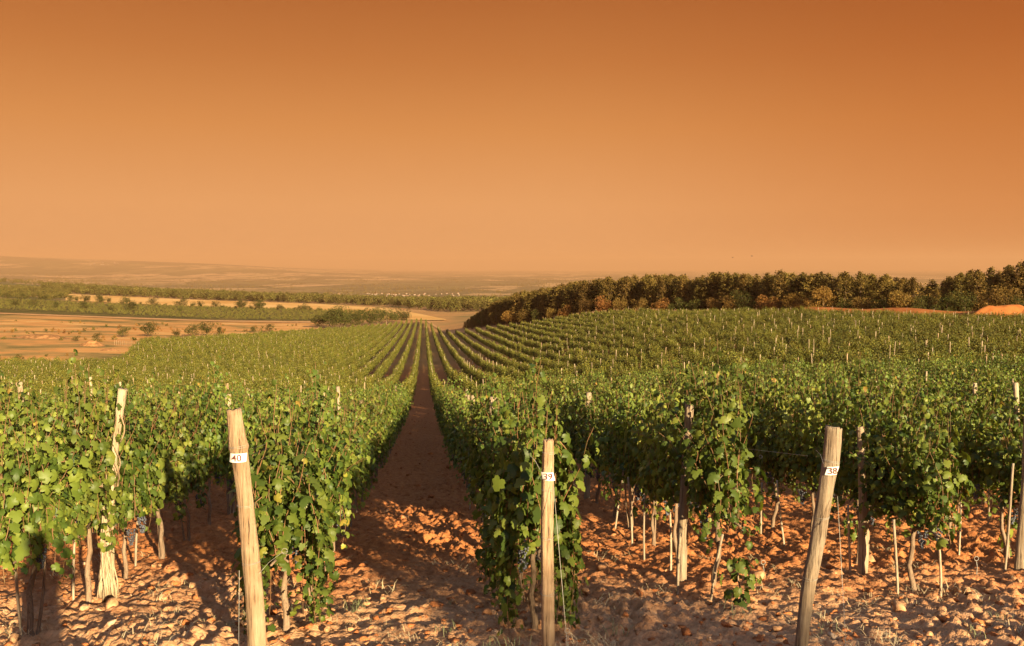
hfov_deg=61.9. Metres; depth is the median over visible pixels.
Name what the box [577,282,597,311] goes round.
pine tree
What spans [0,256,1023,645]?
ground
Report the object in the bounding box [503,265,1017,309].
wood interior pine
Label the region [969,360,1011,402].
grape vine
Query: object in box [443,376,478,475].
grape vine
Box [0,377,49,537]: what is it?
grape vine
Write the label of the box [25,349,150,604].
grape vine
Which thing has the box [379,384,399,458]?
grape vine
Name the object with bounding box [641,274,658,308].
pine tree
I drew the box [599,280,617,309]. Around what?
pine tree
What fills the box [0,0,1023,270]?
sky
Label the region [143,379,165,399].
grape vine
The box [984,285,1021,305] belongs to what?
broadleaf tree
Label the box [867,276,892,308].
pine tree
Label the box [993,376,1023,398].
grape vine
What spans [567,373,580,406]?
grape vine
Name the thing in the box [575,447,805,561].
trellis wire
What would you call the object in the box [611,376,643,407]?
grape vine
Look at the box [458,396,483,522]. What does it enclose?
grape vine
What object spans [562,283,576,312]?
pine tree
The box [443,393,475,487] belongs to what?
grape vine
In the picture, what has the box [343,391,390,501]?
grape vine
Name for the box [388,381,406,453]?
grape vine
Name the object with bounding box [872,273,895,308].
pine tree
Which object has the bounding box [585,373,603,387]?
grape vine
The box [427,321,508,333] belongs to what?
dirt track
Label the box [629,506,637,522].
young vine
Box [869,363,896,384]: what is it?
grape vine
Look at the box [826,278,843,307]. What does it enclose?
pine tree
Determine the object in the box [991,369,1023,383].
grape vine
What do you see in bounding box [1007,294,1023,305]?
broadleaf tree
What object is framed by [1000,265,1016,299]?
pine tree
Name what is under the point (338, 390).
trellis post
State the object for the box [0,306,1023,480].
distant vine rows
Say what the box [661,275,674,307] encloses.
pine tree
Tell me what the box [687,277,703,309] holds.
pine tree
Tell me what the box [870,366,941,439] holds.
grape vine
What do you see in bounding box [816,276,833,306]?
pine tree
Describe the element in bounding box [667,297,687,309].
broadleaf tree
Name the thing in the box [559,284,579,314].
pine tree
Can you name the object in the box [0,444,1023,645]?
soil clods
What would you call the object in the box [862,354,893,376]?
grape vine
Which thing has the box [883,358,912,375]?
grape vine
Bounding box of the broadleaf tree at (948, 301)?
[931,294,964,310]
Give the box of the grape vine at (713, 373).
[704,361,731,385]
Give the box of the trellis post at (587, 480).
[584,392,591,498]
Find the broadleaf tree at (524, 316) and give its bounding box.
[516,309,529,321]
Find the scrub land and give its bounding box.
[0,292,70,301]
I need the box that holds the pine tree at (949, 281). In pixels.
[939,276,956,310]
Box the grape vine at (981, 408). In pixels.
[951,395,1022,503]
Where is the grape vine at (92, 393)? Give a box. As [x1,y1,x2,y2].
[68,384,106,405]
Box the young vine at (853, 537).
[843,514,857,543]
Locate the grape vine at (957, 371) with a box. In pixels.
[947,364,978,380]
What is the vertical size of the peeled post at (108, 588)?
2.399 m
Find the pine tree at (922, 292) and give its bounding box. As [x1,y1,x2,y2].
[915,286,928,306]
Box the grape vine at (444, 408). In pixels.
[440,388,453,436]
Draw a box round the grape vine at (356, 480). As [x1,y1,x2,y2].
[302,413,370,551]
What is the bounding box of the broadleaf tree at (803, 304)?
[789,297,807,310]
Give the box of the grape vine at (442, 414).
[439,383,454,432]
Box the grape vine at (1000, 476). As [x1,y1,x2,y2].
[958,395,1022,558]
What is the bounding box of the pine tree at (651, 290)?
[644,278,659,309]
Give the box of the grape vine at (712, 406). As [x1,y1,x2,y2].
[695,387,745,476]
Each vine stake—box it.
[13,543,22,635]
[72,522,75,600]
[134,511,139,566]
[615,470,623,527]
[627,477,632,544]
[643,493,645,559]
[669,512,671,571]
[676,533,681,594]
[710,534,723,600]
[760,482,762,533]
[776,480,784,546]
[847,505,850,572]
[892,519,898,593]
[937,535,941,596]
[958,492,961,555]
[987,490,989,524]
[1003,463,1013,571]
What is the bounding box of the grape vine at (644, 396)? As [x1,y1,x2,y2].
[628,382,668,421]
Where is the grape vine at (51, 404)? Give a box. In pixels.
[39,381,101,438]
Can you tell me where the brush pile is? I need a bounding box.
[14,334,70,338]
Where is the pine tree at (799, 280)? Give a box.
[785,274,808,307]
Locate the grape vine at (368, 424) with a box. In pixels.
[336,391,379,512]
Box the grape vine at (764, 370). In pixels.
[750,357,777,378]
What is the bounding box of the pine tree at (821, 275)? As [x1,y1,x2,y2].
[809,271,834,306]
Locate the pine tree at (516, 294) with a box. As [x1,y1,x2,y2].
[513,292,520,322]
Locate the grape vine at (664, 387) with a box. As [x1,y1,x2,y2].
[645,375,674,396]
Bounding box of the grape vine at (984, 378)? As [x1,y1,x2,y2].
[943,356,1002,403]
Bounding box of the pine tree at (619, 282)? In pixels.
[612,280,625,311]
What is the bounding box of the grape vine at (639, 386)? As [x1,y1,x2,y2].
[629,379,649,398]
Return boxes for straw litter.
[0,544,1022,645]
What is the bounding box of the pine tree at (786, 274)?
[776,272,790,305]
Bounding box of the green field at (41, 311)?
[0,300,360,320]
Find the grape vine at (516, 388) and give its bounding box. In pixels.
[502,376,530,407]
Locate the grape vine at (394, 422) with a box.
[386,400,400,441]
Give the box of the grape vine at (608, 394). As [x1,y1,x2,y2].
[598,388,616,410]
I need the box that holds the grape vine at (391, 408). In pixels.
[371,381,395,462]
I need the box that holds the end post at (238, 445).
[226,407,287,645]
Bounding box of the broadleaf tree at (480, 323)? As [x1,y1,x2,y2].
[474,314,487,327]
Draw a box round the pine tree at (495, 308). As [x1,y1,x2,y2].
[488,301,498,324]
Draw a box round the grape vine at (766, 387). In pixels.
[749,362,809,478]
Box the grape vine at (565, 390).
[558,379,570,403]
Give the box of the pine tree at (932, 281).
[922,279,943,309]
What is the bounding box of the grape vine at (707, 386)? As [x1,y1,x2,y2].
[693,368,732,406]
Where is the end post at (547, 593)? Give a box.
[535,438,554,645]
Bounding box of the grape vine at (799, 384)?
[780,376,815,419]
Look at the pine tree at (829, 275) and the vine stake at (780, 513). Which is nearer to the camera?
the vine stake at (780, 513)
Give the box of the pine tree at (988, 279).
[981,274,994,298]
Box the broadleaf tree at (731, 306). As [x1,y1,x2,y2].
[722,295,742,310]
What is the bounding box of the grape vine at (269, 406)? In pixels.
[254,382,284,459]
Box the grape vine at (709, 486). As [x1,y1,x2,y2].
[646,339,766,585]
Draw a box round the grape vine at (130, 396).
[94,383,157,446]
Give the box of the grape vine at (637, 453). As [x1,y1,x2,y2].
[621,382,683,545]
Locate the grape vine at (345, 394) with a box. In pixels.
[329,378,347,411]
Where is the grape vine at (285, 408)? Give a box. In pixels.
[259,401,291,462]
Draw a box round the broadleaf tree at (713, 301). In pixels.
[705,292,728,309]
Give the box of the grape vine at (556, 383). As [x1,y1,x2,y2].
[554,367,574,405]
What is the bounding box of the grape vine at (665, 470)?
[627,378,729,560]
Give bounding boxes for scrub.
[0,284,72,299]
[1,319,296,359]
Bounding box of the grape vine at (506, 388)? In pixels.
[492,376,511,392]
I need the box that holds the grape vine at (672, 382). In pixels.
[669,369,693,401]
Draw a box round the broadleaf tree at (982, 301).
[970,289,1004,310]
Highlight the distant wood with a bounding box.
[40,281,509,311]
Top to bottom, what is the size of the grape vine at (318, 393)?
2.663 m
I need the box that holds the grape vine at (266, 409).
[237,387,275,461]
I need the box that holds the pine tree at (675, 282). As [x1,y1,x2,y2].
[667,278,678,301]
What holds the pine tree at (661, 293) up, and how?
on the ground
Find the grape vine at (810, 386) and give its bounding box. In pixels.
[793,380,830,431]
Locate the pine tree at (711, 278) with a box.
[697,272,723,309]
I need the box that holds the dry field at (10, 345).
[0,314,319,361]
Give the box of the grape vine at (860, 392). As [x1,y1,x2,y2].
[817,361,893,509]
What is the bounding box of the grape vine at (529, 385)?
[513,375,541,416]
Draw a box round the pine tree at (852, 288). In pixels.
[843,277,862,307]
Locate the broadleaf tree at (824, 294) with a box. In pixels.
[807,285,837,306]
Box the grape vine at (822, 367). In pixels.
[810,359,840,385]
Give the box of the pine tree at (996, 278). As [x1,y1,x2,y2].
[984,274,1006,305]
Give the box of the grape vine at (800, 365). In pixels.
[783,356,812,376]
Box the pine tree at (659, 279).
[652,275,663,304]
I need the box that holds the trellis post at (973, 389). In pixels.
[972,383,977,402]
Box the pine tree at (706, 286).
[697,277,713,306]
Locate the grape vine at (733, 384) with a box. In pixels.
[729,379,750,398]
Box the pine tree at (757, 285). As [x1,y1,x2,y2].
[748,280,761,309]
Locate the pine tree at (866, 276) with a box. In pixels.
[861,274,874,307]
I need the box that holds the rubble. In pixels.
[0,538,1021,645]
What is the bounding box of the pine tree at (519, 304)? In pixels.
[508,296,527,323]
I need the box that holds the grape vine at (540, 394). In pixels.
[525,389,547,423]
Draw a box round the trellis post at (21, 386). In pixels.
[17,382,23,401]
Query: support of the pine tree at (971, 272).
on the ground
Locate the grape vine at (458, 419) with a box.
[448,395,478,467]
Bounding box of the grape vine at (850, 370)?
[835,357,869,385]
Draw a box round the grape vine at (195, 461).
[150,374,225,540]
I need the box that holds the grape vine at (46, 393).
[37,391,56,399]
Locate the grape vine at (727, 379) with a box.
[723,373,740,390]
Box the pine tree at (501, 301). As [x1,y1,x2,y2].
[497,299,503,323]
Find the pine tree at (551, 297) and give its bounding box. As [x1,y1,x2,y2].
[542,288,561,319]
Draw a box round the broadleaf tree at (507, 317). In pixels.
[502,308,517,324]
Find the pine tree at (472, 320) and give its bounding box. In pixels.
[467,316,475,327]
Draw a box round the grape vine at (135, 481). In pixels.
[67,381,172,579]
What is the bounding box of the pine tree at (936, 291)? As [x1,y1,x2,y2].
[927,288,943,310]
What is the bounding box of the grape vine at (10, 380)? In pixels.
[0,376,36,425]
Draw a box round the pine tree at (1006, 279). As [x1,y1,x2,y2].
[991,273,1017,305]
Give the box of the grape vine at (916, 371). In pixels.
[906,361,930,383]
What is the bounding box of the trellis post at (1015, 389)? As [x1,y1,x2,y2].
[1013,382,1020,511]
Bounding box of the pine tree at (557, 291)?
[548,286,567,315]
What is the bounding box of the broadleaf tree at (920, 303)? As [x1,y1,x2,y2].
[911,295,934,309]
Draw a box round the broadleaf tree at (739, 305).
[729,290,757,309]
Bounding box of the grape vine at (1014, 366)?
[1008,353,1023,378]
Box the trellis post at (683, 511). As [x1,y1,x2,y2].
[676,404,693,581]
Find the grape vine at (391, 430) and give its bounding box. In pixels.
[369,379,398,467]
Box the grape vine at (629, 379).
[625,376,646,391]
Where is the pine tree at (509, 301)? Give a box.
[506,298,516,320]
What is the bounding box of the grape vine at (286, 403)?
[268,374,303,426]
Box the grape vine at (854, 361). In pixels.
[843,356,860,373]
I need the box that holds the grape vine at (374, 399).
[371,391,393,477]
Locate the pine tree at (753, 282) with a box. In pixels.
[745,277,758,309]
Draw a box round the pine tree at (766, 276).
[756,272,772,300]
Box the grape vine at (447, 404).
[440,379,462,458]
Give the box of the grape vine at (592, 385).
[585,372,615,410]
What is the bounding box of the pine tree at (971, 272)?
[964,269,980,311]
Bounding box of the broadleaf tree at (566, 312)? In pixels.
[558,304,572,317]
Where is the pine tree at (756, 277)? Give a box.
[747,274,762,302]
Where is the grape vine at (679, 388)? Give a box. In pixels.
[660,383,697,442]
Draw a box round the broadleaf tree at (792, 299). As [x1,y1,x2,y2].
[780,293,802,309]
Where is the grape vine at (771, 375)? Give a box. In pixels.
[758,366,783,384]
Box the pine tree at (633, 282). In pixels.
[626,278,638,309]
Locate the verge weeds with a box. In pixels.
[228,596,1013,645]
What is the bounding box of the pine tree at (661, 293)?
[654,280,670,308]
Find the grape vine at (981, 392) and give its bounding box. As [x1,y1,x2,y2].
[955,377,1013,423]
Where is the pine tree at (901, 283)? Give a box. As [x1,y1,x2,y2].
[890,278,910,307]
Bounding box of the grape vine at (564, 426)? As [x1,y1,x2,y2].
[547,392,593,486]
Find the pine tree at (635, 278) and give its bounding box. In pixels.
[626,274,639,298]
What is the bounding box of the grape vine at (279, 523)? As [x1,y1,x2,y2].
[223,379,339,634]
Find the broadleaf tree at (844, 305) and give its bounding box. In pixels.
[836,298,852,307]
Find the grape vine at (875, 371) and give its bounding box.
[850,359,892,387]
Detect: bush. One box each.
[117,326,129,336]
[172,329,180,335]
[214,327,223,333]
[265,323,273,330]
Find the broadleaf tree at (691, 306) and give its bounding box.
[684,299,702,310]
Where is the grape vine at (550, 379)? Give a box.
[542,370,559,402]
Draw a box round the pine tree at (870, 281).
[863,273,881,308]
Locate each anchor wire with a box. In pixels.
[553,486,569,645]
[837,496,848,645]
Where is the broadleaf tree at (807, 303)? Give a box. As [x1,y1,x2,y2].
[805,298,819,306]
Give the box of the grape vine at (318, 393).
[299,378,334,411]
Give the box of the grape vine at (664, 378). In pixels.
[655,366,678,386]
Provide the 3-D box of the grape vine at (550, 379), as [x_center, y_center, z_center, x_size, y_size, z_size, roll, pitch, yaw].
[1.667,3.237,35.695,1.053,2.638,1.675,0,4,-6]
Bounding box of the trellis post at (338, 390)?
[336,386,348,529]
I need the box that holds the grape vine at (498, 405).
[469,386,541,542]
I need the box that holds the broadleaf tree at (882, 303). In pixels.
[870,299,890,308]
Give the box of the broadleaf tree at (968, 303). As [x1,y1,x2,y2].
[946,290,980,311]
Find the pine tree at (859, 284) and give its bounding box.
[847,271,867,306]
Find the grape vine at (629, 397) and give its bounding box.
[616,387,639,408]
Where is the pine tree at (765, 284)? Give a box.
[755,278,772,309]
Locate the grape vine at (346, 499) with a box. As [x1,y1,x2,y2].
[276,392,374,570]
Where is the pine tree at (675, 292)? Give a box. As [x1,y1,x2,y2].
[671,280,690,309]
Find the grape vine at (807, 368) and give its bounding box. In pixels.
[798,365,816,379]
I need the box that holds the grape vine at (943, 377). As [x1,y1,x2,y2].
[927,360,984,404]
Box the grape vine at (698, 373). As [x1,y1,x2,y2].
[689,364,713,380]
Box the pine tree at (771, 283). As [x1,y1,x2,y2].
[764,274,783,304]
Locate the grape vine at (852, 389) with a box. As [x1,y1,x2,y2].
[849,375,889,408]
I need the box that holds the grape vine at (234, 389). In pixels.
[223,377,242,398]
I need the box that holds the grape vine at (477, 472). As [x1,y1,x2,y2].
[458,386,520,529]
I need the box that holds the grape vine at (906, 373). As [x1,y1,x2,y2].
[876,356,923,393]
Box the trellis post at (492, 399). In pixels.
[489,396,496,547]
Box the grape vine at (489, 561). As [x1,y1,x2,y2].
[472,380,565,608]
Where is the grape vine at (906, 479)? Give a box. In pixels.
[841,401,975,591]
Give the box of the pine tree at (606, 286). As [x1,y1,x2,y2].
[595,277,620,312]
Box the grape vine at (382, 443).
[364,402,390,487]
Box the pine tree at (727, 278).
[715,271,737,308]
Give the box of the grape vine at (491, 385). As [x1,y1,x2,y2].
[482,376,503,403]
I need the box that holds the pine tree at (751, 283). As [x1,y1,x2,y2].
[740,273,758,302]
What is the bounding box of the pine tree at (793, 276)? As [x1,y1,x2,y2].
[784,272,797,305]
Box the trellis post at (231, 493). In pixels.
[224,394,234,513]
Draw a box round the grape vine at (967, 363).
[955,352,995,376]
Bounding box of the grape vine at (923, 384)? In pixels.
[893,379,935,413]
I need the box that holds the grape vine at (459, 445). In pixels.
[447,385,485,503]
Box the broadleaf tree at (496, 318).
[489,311,504,325]
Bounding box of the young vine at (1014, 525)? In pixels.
[998,515,1017,556]
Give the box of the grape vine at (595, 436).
[575,396,636,517]
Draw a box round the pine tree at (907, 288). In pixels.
[898,283,914,307]
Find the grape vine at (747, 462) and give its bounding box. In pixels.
[698,394,773,509]
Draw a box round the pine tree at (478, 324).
[474,313,480,327]
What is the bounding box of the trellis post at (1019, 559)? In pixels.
[1014,417,1023,570]
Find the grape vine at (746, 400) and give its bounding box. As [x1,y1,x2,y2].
[729,389,761,409]
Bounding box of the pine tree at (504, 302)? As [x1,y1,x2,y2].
[496,297,508,322]
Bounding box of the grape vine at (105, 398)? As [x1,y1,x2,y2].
[90,387,126,411]
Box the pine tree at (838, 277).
[832,272,842,306]
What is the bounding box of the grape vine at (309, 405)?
[288,390,316,429]
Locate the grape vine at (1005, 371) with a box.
[985,364,1022,389]
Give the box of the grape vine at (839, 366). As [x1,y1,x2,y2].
[827,361,851,380]
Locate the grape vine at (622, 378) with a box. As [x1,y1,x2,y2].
[612,370,628,390]
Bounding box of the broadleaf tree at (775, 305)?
[768,296,784,310]
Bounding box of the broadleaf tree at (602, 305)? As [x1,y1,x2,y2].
[593,295,614,311]
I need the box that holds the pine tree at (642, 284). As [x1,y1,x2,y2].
[637,282,648,307]
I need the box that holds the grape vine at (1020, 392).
[984,378,1023,418]
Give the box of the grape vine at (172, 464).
[113,372,209,558]
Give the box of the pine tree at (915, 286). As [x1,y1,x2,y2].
[904,277,921,306]
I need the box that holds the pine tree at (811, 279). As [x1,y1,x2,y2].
[794,273,825,306]
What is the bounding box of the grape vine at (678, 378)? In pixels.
[670,363,696,389]
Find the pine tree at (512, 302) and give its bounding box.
[507,300,518,323]
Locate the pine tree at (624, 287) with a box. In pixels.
[614,277,637,308]
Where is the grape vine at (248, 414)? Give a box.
[222,381,268,451]
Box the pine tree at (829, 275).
[823,273,836,305]
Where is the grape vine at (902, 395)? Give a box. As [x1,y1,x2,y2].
[870,378,951,518]
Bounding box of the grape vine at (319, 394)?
[303,381,333,406]
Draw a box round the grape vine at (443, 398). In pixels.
[437,379,457,433]
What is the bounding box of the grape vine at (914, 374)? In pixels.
[901,370,924,384]
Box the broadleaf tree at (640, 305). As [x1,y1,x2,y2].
[630,298,651,311]
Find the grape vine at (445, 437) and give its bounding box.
[439,396,464,464]
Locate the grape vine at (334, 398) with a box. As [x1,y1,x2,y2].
[325,391,341,407]
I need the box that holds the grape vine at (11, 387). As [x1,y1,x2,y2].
[0,383,17,401]
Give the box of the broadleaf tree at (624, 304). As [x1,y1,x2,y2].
[612,298,629,310]
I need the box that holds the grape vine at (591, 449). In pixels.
[574,396,617,503]
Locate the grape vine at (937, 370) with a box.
[916,352,956,381]
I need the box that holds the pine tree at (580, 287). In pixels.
[569,281,591,314]
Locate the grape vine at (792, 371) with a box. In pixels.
[779,366,807,386]
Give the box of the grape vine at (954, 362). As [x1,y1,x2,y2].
[936,354,968,380]
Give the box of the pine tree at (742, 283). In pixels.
[730,273,755,308]
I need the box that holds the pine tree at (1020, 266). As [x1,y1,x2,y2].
[1002,259,1023,303]
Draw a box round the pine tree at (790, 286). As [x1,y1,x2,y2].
[789,277,799,299]
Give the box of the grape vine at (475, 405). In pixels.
[461,367,528,516]
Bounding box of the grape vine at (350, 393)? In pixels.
[342,387,358,401]
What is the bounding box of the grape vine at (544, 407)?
[540,389,559,432]
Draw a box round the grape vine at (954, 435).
[919,392,1014,538]
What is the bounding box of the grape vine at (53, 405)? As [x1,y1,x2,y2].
[3,394,89,476]
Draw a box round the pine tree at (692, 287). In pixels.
[685,277,698,309]
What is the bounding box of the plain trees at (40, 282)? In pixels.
[0,272,639,297]
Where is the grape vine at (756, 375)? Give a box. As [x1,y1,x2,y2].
[744,366,767,382]
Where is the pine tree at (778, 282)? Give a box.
[767,270,791,311]
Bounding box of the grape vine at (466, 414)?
[456,395,485,510]
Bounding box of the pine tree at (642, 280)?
[633,276,645,304]
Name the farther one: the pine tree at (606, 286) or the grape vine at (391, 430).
the pine tree at (606, 286)
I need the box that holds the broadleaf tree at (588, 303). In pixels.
[578,299,593,312]
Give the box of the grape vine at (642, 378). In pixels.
[637,371,647,384]
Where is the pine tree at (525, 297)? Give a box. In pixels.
[522,293,533,321]
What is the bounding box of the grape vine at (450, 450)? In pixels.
[445,407,464,480]
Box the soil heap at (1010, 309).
[969,304,1023,316]
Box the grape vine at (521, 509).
[488,358,599,636]
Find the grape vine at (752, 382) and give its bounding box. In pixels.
[736,368,770,401]
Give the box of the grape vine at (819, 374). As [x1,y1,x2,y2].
[805,363,829,382]
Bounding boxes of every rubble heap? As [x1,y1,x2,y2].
[79,341,104,346]
[100,349,118,350]
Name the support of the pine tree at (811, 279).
on the ground
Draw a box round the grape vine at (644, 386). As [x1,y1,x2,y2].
[637,372,660,396]
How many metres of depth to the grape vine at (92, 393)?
19.45 m
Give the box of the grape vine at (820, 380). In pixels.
[796,359,861,434]
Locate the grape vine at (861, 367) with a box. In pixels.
[851,358,877,378]
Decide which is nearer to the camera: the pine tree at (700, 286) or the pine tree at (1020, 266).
the pine tree at (1020, 266)
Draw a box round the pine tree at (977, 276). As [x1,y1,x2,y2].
[965,269,989,310]
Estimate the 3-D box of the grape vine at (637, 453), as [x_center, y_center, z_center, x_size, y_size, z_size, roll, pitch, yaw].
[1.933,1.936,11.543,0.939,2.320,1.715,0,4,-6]
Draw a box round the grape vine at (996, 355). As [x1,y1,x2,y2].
[985,345,1023,373]
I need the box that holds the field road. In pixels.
[0,313,315,322]
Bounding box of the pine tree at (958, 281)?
[946,272,972,311]
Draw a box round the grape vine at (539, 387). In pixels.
[525,375,556,398]
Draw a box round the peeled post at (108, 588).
[96,387,127,602]
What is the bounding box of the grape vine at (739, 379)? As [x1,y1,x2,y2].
[733,364,757,388]
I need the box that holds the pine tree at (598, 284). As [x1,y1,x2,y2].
[589,277,603,311]
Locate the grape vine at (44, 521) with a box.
[0,396,99,635]
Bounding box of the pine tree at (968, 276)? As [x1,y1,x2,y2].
[954,272,979,311]
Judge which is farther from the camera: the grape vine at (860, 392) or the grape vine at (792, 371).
the grape vine at (792, 371)
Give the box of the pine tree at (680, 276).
[670,274,691,309]
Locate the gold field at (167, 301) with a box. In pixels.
[66,294,445,319]
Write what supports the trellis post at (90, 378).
on the ground
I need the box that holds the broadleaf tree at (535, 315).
[531,309,541,320]
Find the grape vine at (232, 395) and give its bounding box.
[221,378,247,412]
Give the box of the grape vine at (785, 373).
[768,359,797,380]
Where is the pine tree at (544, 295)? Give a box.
[534,290,554,317]
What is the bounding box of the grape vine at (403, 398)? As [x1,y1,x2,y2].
[393,384,408,423]
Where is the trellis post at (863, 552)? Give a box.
[857,426,869,574]
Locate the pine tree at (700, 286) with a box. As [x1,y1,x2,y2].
[693,280,710,309]
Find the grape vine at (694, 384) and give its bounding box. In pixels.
[683,366,706,407]
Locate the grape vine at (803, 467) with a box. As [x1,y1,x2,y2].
[757,388,847,532]
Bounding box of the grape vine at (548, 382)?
[542,371,561,396]
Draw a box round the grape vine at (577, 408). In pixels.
[553,388,606,484]
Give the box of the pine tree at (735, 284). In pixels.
[724,272,746,308]
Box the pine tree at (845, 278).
[830,271,859,308]
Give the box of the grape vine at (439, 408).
[436,378,450,425]
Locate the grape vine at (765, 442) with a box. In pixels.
[727,357,810,528]
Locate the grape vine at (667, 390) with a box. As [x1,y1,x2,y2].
[658,386,684,401]
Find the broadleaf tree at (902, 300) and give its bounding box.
[887,282,934,307]
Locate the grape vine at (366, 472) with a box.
[312,409,374,535]
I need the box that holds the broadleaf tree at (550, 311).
[546,304,557,319]
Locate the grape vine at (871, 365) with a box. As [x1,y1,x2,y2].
[854,352,894,380]
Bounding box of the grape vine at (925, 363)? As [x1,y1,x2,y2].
[916,355,947,377]
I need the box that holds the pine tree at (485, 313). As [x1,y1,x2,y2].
[480,308,489,325]
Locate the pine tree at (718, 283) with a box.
[710,271,729,308]
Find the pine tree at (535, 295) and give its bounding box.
[526,289,540,318]
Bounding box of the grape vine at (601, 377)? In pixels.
[597,374,613,386]
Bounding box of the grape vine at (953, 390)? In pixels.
[933,374,982,437]
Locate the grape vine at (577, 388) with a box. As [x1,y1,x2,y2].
[568,370,590,406]
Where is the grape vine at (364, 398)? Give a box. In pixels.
[342,387,379,493]
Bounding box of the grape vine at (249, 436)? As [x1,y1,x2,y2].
[209,396,259,514]
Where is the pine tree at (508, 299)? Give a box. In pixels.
[501,298,509,321]
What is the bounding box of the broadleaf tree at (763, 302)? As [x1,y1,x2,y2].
[753,295,776,311]
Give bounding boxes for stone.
[9,633,20,642]
[42,615,49,620]
[79,604,89,610]
[104,597,118,609]
[189,581,202,587]
[323,625,330,632]
[368,581,376,587]
[482,608,491,614]
[582,587,589,594]
[596,562,609,573]
[752,571,765,579]
[772,625,782,631]
[827,632,837,639]
[869,554,875,562]
[892,599,906,612]
[924,631,933,636]
[961,586,970,593]
[983,588,1001,594]
[984,619,992,625]
[1016,614,1023,621]
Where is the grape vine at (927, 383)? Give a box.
[918,375,945,387]
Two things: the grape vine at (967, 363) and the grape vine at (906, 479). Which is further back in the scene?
the grape vine at (967, 363)
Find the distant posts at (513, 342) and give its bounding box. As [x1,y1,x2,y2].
[0,307,1020,389]
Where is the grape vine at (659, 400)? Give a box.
[645,385,682,417]
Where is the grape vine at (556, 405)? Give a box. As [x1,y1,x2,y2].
[543,378,574,460]
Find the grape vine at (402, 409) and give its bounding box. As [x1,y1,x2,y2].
[394,389,404,440]
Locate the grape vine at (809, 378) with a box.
[794,369,823,394]
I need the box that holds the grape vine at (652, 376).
[643,370,659,390]
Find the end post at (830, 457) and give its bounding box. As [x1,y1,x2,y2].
[795,424,841,645]
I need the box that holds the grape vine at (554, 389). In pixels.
[547,376,560,397]
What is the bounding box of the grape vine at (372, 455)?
[343,403,386,526]
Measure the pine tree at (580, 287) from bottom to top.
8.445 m
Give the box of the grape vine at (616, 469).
[598,378,665,528]
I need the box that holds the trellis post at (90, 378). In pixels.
[89,377,92,399]
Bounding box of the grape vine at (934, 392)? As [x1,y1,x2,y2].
[900,372,974,452]
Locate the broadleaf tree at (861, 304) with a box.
[850,296,873,308]
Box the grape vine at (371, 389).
[363,381,393,456]
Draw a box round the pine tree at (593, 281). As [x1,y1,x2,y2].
[587,279,600,311]
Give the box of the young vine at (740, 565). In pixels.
[718,557,761,609]
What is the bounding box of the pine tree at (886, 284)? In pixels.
[869,277,896,308]
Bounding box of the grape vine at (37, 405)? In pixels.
[6,393,68,416]
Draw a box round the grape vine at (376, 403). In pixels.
[366,392,394,477]
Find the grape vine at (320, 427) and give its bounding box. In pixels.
[258,362,369,596]
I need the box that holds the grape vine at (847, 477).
[813,352,934,563]
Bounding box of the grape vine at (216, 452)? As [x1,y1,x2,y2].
[177,356,247,524]
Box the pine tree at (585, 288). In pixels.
[574,282,594,311]
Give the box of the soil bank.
[804,307,1023,315]
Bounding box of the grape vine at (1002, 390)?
[983,369,1023,409]
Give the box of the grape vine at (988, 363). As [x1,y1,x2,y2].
[972,356,1011,375]
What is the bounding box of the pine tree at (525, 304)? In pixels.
[521,293,532,318]
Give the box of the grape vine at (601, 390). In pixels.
[588,373,615,407]
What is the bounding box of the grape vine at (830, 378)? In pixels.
[823,368,855,387]
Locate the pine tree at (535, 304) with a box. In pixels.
[529,292,542,315]
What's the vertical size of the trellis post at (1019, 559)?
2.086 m
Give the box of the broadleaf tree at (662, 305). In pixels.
[651,298,671,310]
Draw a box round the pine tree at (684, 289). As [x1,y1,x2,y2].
[673,274,693,308]
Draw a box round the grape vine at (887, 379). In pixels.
[872,360,926,406]

